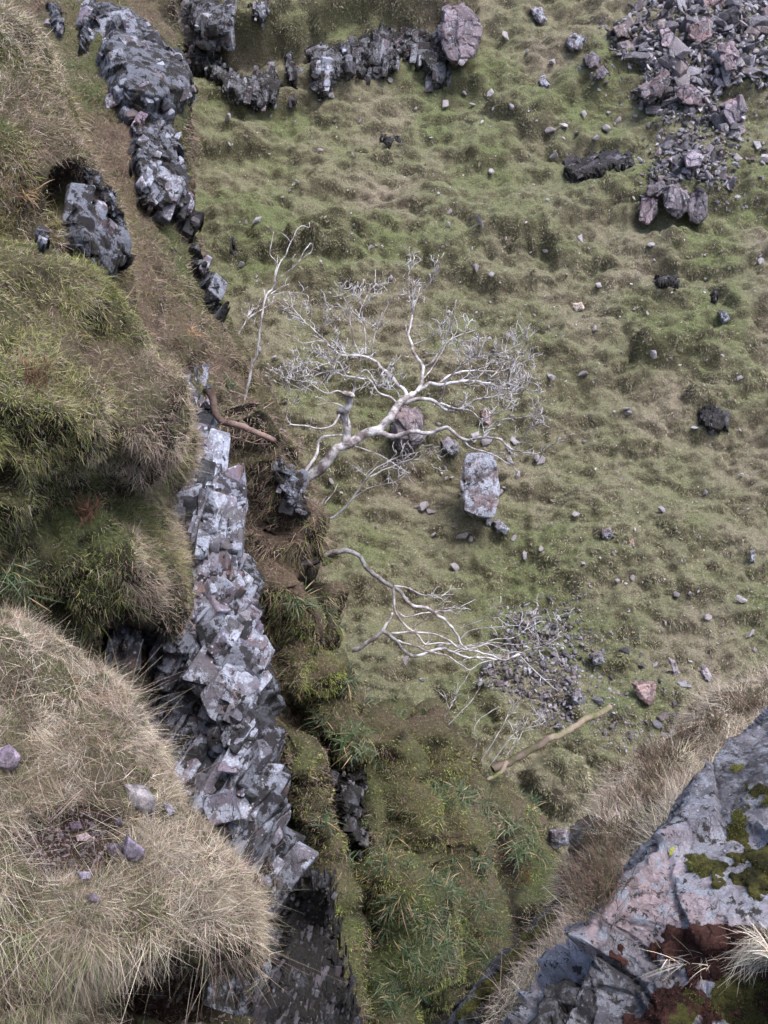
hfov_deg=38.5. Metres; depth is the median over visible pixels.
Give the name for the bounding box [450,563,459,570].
stone
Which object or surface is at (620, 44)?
stone
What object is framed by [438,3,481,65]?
boulder
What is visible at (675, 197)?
boulder
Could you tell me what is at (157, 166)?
crag
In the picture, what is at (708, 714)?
grass tuft
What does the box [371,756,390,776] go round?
woodrush tuft
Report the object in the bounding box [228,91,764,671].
stone chips
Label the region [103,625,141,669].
rock outcrop
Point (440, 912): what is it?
woodrush tuft
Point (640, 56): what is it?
stone
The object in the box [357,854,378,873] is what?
woodrush tuft
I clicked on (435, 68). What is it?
rock outcrop
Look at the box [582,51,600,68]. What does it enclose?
boulder
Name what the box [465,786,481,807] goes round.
woodrush tuft
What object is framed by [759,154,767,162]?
stone
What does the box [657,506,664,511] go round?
stone
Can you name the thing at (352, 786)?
rock outcrop
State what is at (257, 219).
stone
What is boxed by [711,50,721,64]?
stone
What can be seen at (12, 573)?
woodrush tuft
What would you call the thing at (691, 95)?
boulder
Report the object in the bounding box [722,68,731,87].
stone
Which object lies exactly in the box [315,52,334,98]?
rock outcrop
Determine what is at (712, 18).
stone
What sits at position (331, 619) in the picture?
woodrush tuft
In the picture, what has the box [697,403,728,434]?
rock outcrop
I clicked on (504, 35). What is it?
stone
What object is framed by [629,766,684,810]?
grass tuft
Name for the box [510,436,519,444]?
stone
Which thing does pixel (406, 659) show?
stone
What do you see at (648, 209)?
boulder
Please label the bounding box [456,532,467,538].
stone
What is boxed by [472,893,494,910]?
woodrush tuft
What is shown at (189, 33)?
rock outcrop
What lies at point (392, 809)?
woodrush tuft
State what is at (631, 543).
boulder
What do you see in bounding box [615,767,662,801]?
heather
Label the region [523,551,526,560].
stone
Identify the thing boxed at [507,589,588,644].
scree
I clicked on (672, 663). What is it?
boulder
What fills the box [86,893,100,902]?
stone
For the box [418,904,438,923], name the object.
woodrush tuft
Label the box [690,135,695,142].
stone
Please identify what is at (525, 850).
woodrush tuft
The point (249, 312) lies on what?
sapling
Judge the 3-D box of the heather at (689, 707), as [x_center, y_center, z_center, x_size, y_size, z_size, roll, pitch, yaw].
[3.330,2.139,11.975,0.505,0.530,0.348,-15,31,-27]
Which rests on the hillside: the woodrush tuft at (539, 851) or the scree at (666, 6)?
the scree at (666, 6)
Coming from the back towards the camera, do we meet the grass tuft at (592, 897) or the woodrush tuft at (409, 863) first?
the woodrush tuft at (409, 863)
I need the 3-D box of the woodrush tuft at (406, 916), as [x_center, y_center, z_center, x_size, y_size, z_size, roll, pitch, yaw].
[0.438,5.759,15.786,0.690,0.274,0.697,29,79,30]
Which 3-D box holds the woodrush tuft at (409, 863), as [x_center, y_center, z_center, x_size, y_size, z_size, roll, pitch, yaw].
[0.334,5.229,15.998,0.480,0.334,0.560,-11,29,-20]
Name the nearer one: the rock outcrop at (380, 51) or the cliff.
the cliff
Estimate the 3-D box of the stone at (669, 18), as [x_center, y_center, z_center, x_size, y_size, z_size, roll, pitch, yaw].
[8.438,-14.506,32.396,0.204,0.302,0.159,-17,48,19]
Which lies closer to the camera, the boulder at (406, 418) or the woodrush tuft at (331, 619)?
the woodrush tuft at (331, 619)
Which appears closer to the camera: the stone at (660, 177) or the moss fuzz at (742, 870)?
the moss fuzz at (742, 870)
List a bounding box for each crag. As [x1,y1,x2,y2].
[94,2,198,124]
[127,111,194,225]
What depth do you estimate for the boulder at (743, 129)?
30.42 m
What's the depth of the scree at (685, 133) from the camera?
30.84 m
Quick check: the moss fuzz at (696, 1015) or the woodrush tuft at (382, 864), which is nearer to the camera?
the moss fuzz at (696, 1015)
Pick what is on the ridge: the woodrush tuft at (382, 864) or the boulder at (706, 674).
the woodrush tuft at (382, 864)
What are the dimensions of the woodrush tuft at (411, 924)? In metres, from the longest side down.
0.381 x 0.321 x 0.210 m
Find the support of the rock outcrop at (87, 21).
on the ridge
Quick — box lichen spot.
[669,846,674,855]
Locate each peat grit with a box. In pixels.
[15,801,108,877]
[144,978,249,1023]
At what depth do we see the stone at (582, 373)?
26.82 m
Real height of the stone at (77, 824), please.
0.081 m
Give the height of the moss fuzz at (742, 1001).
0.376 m
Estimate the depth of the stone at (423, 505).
25.78 m
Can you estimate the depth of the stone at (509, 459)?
26.11 m
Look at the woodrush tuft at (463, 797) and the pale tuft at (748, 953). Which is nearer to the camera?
the pale tuft at (748, 953)
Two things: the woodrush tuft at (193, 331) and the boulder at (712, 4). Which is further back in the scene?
the boulder at (712, 4)
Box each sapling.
[238,290,277,333]
[244,222,312,400]
[329,440,448,518]
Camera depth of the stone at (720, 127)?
30.28 m
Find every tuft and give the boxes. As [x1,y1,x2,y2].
[0,549,40,602]
[1,578,62,614]
[5,180,51,209]
[5,347,61,393]
[179,323,204,339]
[219,371,243,391]
[277,582,325,619]
[282,603,302,620]
[300,702,341,730]
[302,804,349,838]
[303,721,321,736]
[303,721,323,739]
[306,708,320,720]
[322,716,369,766]
[324,606,339,637]
[325,607,341,627]
[331,734,377,767]
[334,611,348,637]
[337,655,362,702]
[337,720,364,746]
[338,848,361,878]
[349,716,376,756]
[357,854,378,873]
[359,813,373,829]
[362,840,386,854]
[363,687,384,707]
[364,705,377,721]
[368,845,406,880]
[368,952,408,991]
[369,746,380,760]
[369,943,393,985]
[370,918,397,947]
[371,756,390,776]
[371,970,400,1002]
[371,977,405,1022]
[372,894,402,929]
[372,989,411,1023]
[374,937,384,952]
[376,960,402,990]
[377,891,407,922]
[378,690,407,702]
[383,823,409,851]
[383,891,432,936]
[384,804,401,819]
[389,884,425,920]
[390,984,408,1008]
[394,856,417,878]
[394,934,420,974]
[397,904,416,929]
[397,944,438,983]
[398,913,423,950]
[398,937,433,954]
[402,896,439,930]
[405,981,437,1007]
[408,919,419,935]
[412,919,445,956]
[414,864,447,894]
[416,906,444,942]
[416,939,459,984]
[418,702,433,715]
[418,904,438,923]
[420,915,458,968]
[423,781,455,802]
[423,810,445,833]
[423,931,445,949]
[429,771,451,791]
[432,771,476,803]
[432,880,464,903]
[432,942,466,975]
[435,907,448,922]
[436,867,470,906]
[437,866,458,878]
[441,849,469,870]
[442,872,463,899]
[443,778,479,824]
[454,902,468,927]
[456,885,466,903]
[457,794,481,815]
[461,881,504,919]
[461,926,474,947]
[462,942,478,956]
[464,890,493,920]
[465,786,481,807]
[466,846,504,875]
[467,936,501,966]
[470,860,494,884]
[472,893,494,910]
[473,786,496,820]
[482,806,491,821]
[483,921,508,938]
[485,811,501,839]
[489,829,497,845]
[492,807,530,837]
[493,799,503,813]
[495,823,539,863]
[496,810,512,832]
[498,835,535,866]
[502,840,537,873]
[510,840,534,859]
[524,798,544,841]
[524,825,539,845]
[526,789,549,815]
[526,833,550,869]
[635,908,767,994]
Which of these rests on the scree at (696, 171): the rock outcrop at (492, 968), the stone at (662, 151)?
the stone at (662, 151)
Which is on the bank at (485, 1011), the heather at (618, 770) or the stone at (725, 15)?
the heather at (618, 770)
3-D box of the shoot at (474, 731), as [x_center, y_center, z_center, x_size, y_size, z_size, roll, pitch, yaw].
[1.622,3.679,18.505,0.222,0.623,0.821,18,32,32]
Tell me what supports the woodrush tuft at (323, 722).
on the ridge
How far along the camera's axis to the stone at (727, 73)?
31.20 m
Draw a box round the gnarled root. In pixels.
[205,389,276,443]
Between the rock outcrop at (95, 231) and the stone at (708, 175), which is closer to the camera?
the rock outcrop at (95, 231)
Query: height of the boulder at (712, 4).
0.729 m
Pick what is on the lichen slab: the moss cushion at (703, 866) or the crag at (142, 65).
the moss cushion at (703, 866)
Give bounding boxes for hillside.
[192,0,767,860]
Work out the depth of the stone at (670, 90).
31.41 m
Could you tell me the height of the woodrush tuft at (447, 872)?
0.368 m
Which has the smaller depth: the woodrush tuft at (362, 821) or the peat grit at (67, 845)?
the peat grit at (67, 845)
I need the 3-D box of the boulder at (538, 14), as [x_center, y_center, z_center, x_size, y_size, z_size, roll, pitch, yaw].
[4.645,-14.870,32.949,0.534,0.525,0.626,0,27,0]
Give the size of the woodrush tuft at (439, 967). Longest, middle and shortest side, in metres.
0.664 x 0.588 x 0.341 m
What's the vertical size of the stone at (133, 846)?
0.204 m
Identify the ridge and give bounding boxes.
[0,0,565,1023]
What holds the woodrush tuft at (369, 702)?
on the ridge
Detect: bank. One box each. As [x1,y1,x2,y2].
[0,6,137,314]
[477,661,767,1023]
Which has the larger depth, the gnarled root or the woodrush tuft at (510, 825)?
the woodrush tuft at (510, 825)
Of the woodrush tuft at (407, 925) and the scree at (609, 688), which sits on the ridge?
the woodrush tuft at (407, 925)
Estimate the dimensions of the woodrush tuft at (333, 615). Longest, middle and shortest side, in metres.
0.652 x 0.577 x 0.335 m
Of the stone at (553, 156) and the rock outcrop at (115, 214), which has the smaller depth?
the rock outcrop at (115, 214)
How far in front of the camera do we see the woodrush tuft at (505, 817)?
18.91 m
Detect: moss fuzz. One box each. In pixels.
[456,912,555,1022]
[598,737,698,841]
[614,923,767,1023]
[667,987,708,1023]
[683,852,712,877]
[697,842,767,900]
[708,973,767,1023]
[725,804,750,844]
[729,763,743,771]
[744,783,767,817]
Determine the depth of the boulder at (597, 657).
23.05 m
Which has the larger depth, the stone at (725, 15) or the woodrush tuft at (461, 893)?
the stone at (725, 15)
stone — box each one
[0,744,21,771]
[69,821,82,829]
[76,832,90,841]
[76,871,90,880]
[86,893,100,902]
[107,842,122,857]
[114,817,123,825]
[122,834,145,861]
[124,784,156,813]
[164,803,175,815]
[172,866,180,874]
[224,113,230,121]
[238,261,244,266]
[252,216,261,223]
[403,655,408,664]
[418,501,428,510]
[442,100,448,108]
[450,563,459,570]
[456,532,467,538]
[470,431,479,436]
[473,263,478,271]
[476,215,482,226]
[480,438,491,445]
[481,662,487,669]
[487,88,493,98]
[487,669,492,675]
[496,680,504,686]
[502,31,508,39]
[506,456,513,464]
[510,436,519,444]
[514,620,523,625]
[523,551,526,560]
[536,456,545,465]
[545,127,555,133]
[547,373,555,379]
[550,152,557,160]
[559,123,567,128]
[564,677,573,684]
[566,716,573,722]
[570,669,576,675]
[572,511,579,516]
[577,234,582,242]
[578,371,587,375]
[592,696,604,703]
[602,124,610,131]
[617,40,633,49]
[619,647,629,654]
[622,17,634,27]
[629,51,650,61]
[636,52,657,67]
[637,83,649,90]
[638,663,645,668]
[645,103,660,115]
[647,32,654,43]
[650,350,656,358]
[652,720,662,727]
[656,86,673,99]
[656,711,668,720]
[657,53,681,68]
[657,175,663,181]
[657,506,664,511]
[658,142,670,154]
[660,98,678,107]
[660,135,672,144]
[661,139,674,150]
[661,158,669,168]
[664,21,678,31]
[665,178,670,185]
[666,16,672,20]
[667,95,678,111]
[668,37,690,58]
[670,60,678,74]
[673,60,687,76]
[673,74,689,87]
[673,160,682,171]
[676,0,685,12]
[677,681,691,687]
[679,14,695,33]
[680,139,692,150]
[686,66,701,75]
[688,42,702,50]
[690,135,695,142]
[702,154,706,163]
[703,614,711,619]
[704,47,715,54]
[704,170,711,182]
[705,143,713,156]
[708,113,725,127]
[710,15,717,34]
[710,151,716,162]
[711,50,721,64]
[714,18,726,28]
[717,166,725,178]
[718,123,724,132]
[719,6,739,21]
[720,66,729,75]
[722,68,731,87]
[725,0,740,8]
[729,176,736,188]
[730,14,738,24]
[730,122,739,130]
[733,131,739,137]
[734,153,742,161]
[734,595,746,602]
[736,57,744,67]
[740,52,749,63]
[744,26,759,39]
[744,67,761,75]
[745,38,752,43]
[745,629,753,637]
[746,16,767,28]
[753,141,761,149]
[757,47,767,59]
[758,257,763,263]
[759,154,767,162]
[761,67,767,75]
[762,6,767,15]
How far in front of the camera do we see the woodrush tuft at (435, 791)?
17.24 m
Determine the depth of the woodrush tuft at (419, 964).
15.52 m
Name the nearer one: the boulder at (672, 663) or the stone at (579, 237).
the boulder at (672, 663)
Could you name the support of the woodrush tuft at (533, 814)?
on the ridge
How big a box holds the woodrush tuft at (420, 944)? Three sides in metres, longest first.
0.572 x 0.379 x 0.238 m
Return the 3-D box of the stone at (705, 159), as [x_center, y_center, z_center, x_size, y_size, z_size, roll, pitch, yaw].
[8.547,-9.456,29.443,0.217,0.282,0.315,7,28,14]
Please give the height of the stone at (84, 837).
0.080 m
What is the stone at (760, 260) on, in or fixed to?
on the hillside
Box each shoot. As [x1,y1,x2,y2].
[435,670,470,720]
[449,674,483,724]
[472,706,498,759]
[481,696,523,760]
[492,705,558,762]
[506,709,542,754]
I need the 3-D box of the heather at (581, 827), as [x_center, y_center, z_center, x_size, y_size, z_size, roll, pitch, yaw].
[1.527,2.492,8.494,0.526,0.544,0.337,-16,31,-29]
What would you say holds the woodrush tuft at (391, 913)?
on the ridge
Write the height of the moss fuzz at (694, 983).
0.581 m
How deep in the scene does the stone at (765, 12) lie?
32.41 m
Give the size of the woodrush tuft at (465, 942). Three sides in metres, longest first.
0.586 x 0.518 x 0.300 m
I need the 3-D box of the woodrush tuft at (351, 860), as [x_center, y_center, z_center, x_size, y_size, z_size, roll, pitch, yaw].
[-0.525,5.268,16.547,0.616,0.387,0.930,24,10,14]
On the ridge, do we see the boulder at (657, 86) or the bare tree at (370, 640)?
the bare tree at (370, 640)
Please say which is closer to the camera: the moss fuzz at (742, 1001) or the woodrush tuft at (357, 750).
the moss fuzz at (742, 1001)
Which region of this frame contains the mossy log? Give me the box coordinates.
[486,704,611,780]
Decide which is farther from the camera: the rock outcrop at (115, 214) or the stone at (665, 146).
the stone at (665, 146)
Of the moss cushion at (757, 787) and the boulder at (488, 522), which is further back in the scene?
the boulder at (488, 522)
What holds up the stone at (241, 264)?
on the hillside
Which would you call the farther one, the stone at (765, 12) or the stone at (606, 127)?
the stone at (765, 12)
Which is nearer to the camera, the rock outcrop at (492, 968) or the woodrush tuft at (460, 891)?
the rock outcrop at (492, 968)
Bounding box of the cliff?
[141,363,318,1015]
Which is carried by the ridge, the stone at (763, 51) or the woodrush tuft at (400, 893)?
the woodrush tuft at (400, 893)
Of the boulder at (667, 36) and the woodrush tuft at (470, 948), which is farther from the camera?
the boulder at (667, 36)
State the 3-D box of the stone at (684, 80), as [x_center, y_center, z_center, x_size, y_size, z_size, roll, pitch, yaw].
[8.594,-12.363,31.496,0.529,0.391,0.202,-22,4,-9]
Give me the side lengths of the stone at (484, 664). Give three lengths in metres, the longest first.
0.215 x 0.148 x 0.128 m
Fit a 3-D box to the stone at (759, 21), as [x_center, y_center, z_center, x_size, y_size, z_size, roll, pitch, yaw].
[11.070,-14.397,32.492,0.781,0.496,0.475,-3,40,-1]
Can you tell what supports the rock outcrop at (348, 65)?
on the hillside
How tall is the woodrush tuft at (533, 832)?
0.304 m
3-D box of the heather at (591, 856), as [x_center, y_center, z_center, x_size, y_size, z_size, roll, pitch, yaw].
[1.442,2.560,7.821,0.381,0.394,0.430,-21,34,-35]
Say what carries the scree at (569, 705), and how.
on the hillside
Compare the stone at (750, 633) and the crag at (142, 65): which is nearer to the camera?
the crag at (142, 65)
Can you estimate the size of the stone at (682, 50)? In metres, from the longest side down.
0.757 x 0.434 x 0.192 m
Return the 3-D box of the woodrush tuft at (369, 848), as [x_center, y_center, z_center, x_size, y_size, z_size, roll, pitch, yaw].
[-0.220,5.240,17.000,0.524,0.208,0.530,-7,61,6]
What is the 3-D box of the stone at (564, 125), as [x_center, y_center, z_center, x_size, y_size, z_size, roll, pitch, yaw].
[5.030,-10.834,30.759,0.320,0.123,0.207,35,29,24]
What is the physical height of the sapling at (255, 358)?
2.543 m
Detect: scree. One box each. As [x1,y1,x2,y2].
[473,591,690,757]
[477,608,580,727]
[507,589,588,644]
[568,609,655,756]
[577,0,767,210]
[608,0,767,143]
[647,133,732,192]
[671,98,741,161]
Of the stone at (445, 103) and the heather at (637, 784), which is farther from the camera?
the stone at (445, 103)
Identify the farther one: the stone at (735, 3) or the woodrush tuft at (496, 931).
the stone at (735, 3)
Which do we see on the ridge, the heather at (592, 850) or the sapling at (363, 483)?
the sapling at (363, 483)
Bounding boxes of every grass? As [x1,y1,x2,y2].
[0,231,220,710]
[157,468,320,1014]
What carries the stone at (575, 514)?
on the hillside
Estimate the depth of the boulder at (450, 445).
25.97 m
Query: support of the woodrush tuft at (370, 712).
on the ridge
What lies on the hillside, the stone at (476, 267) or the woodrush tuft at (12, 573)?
the stone at (476, 267)
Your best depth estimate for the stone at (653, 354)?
26.64 m
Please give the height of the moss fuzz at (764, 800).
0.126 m
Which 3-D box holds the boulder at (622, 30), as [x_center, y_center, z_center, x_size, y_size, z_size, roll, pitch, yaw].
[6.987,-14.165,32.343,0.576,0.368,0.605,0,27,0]
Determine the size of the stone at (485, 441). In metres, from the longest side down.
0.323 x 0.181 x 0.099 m
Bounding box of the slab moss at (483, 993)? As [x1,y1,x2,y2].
[456,912,555,1019]
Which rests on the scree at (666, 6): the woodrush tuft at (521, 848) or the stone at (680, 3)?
the stone at (680, 3)
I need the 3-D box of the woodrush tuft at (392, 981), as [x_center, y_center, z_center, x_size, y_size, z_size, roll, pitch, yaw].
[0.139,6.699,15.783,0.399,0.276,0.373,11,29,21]
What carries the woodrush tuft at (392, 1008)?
on the ridge
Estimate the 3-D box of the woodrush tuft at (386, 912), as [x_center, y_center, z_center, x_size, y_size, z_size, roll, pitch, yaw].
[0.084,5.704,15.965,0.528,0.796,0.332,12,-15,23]
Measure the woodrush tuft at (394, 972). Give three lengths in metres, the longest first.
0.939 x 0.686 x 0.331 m
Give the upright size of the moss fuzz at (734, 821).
0.153 m
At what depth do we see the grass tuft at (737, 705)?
10.71 m
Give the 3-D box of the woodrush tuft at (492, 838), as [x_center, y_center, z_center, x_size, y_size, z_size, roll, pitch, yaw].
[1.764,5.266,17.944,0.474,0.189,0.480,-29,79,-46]
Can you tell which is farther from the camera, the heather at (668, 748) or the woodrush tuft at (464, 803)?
the woodrush tuft at (464, 803)
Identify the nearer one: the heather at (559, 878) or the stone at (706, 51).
the heather at (559, 878)
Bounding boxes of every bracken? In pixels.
[65,489,103,529]
[514,859,546,884]
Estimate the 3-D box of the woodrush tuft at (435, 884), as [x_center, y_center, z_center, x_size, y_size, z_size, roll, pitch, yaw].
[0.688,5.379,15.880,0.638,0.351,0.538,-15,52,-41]
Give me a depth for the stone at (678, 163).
29.17 m
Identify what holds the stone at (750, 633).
on the hillside
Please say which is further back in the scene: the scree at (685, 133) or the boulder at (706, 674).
the scree at (685, 133)
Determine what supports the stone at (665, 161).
on the scree at (696, 171)
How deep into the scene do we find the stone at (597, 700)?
22.16 m
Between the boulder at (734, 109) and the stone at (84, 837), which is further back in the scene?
the boulder at (734, 109)
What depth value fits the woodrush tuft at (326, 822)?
16.09 m
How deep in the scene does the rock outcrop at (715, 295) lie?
27.47 m
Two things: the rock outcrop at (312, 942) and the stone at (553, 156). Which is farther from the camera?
the stone at (553, 156)
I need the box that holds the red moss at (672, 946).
[609,923,767,1023]
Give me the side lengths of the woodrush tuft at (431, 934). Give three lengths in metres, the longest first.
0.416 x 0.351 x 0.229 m
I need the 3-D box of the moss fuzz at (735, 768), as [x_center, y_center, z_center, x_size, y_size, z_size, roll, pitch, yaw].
[1.751,1.283,5.461,0.091,0.081,0.101,-20,33,-33]
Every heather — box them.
[544,853,578,899]
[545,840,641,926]
[555,859,590,906]
[559,816,641,922]
[562,806,601,858]
[562,840,619,895]
[578,809,623,861]
[587,823,636,871]
[594,783,646,813]
[603,754,630,788]
[607,803,650,845]
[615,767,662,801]
[620,751,673,783]
[623,729,668,768]
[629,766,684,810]
[646,728,686,761]
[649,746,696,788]
[660,714,703,744]
[674,689,707,726]
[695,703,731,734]
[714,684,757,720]
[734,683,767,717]
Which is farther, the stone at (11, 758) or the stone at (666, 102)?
the stone at (666, 102)
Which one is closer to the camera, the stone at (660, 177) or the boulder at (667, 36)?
the stone at (660, 177)
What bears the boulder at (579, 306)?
on the hillside
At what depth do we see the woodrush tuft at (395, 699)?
20.90 m
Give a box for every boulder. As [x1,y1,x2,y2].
[389,405,425,451]
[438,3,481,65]
[441,437,458,455]
[459,452,499,519]
[480,407,492,425]
[485,518,490,526]
[492,519,508,534]
[530,7,547,25]
[537,75,550,88]
[547,827,568,848]
[566,33,585,51]
[571,688,582,704]
[572,302,584,311]
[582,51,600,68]
[589,651,604,664]
[596,65,607,79]
[601,527,613,540]
[612,24,630,37]
[629,539,635,548]
[630,681,657,706]
[638,69,670,102]
[638,196,659,224]
[646,181,665,197]
[660,27,673,46]
[662,184,689,218]
[668,657,679,675]
[676,84,703,106]
[682,149,704,168]
[686,17,711,42]
[686,187,707,224]
[697,0,725,9]
[700,665,711,682]
[717,41,739,72]
[717,311,729,323]
[721,94,747,124]
[738,121,746,133]
[750,549,754,562]
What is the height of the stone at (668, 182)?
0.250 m
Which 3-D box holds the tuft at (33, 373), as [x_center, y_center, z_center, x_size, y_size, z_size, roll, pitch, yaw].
[-2.735,-1.115,8.502,0.433,0.396,0.337,8,28,15]
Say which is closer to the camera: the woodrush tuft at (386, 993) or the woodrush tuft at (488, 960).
the woodrush tuft at (386, 993)
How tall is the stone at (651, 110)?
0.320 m
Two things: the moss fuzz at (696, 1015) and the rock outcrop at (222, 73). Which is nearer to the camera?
the moss fuzz at (696, 1015)
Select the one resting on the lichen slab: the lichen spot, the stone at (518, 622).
the lichen spot
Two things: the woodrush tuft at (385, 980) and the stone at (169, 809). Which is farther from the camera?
the woodrush tuft at (385, 980)
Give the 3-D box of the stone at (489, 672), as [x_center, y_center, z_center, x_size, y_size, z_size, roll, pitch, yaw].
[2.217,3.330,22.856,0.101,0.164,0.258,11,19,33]
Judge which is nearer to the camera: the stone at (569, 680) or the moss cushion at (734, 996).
the moss cushion at (734, 996)
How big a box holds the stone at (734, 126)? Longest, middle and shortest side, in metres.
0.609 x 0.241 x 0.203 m
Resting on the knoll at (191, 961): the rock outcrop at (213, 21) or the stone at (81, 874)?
the stone at (81, 874)
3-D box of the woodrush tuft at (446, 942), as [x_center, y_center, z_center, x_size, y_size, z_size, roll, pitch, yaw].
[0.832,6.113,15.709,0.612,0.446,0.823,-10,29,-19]
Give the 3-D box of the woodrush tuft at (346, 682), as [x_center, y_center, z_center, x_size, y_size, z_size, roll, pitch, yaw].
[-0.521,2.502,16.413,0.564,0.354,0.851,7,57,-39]
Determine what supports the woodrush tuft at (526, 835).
on the ridge
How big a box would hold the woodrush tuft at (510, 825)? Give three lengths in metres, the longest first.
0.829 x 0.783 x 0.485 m
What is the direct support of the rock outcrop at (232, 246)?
on the hillside
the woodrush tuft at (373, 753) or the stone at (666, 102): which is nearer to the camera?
the woodrush tuft at (373, 753)
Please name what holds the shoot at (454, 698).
on the ridge
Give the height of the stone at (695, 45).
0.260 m
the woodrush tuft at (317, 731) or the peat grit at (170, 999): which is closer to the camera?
the peat grit at (170, 999)
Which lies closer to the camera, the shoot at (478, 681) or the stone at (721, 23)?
the shoot at (478, 681)
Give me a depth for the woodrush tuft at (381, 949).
16.22 m
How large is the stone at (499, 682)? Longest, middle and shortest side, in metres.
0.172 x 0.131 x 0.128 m
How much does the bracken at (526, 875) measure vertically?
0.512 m
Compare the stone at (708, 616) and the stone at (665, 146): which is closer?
the stone at (708, 616)
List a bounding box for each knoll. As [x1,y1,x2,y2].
[0,241,197,713]
[0,609,268,1023]
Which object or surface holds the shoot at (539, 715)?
on the hillside
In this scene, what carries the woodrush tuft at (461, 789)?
on the ridge
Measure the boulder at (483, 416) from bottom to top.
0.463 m
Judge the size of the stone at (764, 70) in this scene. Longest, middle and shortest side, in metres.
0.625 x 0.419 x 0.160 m
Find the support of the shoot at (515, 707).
on the ridge
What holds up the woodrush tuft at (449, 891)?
on the ridge
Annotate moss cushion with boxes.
[668,988,704,1023]
[685,854,709,877]
[698,838,767,901]
[711,973,767,1023]
[726,805,749,843]
[745,783,767,804]
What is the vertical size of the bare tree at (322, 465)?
3.524 m
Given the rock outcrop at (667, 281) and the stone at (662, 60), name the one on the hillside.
the rock outcrop at (667, 281)
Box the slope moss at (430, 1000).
[56,12,561,1023]
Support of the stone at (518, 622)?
on the scree at (569, 705)
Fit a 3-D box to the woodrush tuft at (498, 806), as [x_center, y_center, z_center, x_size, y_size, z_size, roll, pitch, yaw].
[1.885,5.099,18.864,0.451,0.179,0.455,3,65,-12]
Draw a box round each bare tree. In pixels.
[265,246,574,486]
[301,548,573,691]
[352,612,529,668]
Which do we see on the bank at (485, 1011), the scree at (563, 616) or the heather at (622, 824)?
the heather at (622, 824)
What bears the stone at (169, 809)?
on the knoll at (191, 961)
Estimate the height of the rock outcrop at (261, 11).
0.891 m
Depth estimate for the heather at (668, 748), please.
9.53 m
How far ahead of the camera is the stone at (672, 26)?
31.92 m
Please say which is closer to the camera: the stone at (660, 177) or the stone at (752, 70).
the stone at (660, 177)
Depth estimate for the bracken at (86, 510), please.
9.73 m
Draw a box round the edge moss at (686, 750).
[586,728,702,898]
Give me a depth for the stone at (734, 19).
32.21 m
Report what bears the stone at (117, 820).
on the knoll at (191, 961)
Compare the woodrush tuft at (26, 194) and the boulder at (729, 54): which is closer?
the woodrush tuft at (26, 194)
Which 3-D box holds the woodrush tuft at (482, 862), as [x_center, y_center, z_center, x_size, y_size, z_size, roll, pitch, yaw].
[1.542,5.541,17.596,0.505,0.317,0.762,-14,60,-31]
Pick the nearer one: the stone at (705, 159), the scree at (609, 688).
the scree at (609, 688)
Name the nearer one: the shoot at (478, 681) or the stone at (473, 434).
the shoot at (478, 681)
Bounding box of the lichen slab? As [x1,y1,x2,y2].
[501,706,767,1023]
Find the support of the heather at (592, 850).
on the lichen slab
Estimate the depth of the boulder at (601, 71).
31.11 m
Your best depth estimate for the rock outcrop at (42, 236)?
9.26 m
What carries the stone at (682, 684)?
on the hillside
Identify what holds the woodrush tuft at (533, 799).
on the ridge
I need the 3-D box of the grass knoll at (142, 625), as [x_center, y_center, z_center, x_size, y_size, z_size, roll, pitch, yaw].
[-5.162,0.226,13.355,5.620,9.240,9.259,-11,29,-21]
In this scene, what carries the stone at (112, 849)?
on the knoll at (191, 961)
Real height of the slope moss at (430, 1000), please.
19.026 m
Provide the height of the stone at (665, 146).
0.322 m
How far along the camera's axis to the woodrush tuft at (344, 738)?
16.46 m
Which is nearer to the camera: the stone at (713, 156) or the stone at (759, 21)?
the stone at (713, 156)
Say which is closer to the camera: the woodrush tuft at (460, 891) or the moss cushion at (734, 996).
the moss cushion at (734, 996)
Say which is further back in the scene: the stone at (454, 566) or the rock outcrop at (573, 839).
the stone at (454, 566)
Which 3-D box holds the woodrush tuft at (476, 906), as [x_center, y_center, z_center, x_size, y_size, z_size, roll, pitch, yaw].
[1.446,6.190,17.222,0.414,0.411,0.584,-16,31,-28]
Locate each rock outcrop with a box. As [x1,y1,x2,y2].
[33,225,49,253]
[44,0,64,40]
[61,183,135,281]
[76,0,102,56]
[77,165,125,228]
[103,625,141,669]
[176,210,203,244]
[177,0,221,80]
[183,49,282,113]
[188,244,229,323]
[191,0,236,50]
[197,384,217,428]
[224,75,279,110]
[229,235,237,255]
[247,0,273,26]
[247,867,362,1023]
[258,579,266,615]
[272,458,312,520]
[282,50,302,88]
[288,96,297,108]
[304,26,452,102]
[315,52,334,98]
[331,756,376,860]
[332,35,360,83]
[363,23,399,84]
[379,134,405,148]
[403,28,452,91]
[440,895,570,1023]
[528,978,581,1023]
[562,149,634,182]
[568,814,606,865]
[652,274,681,290]
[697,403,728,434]
[710,288,719,304]

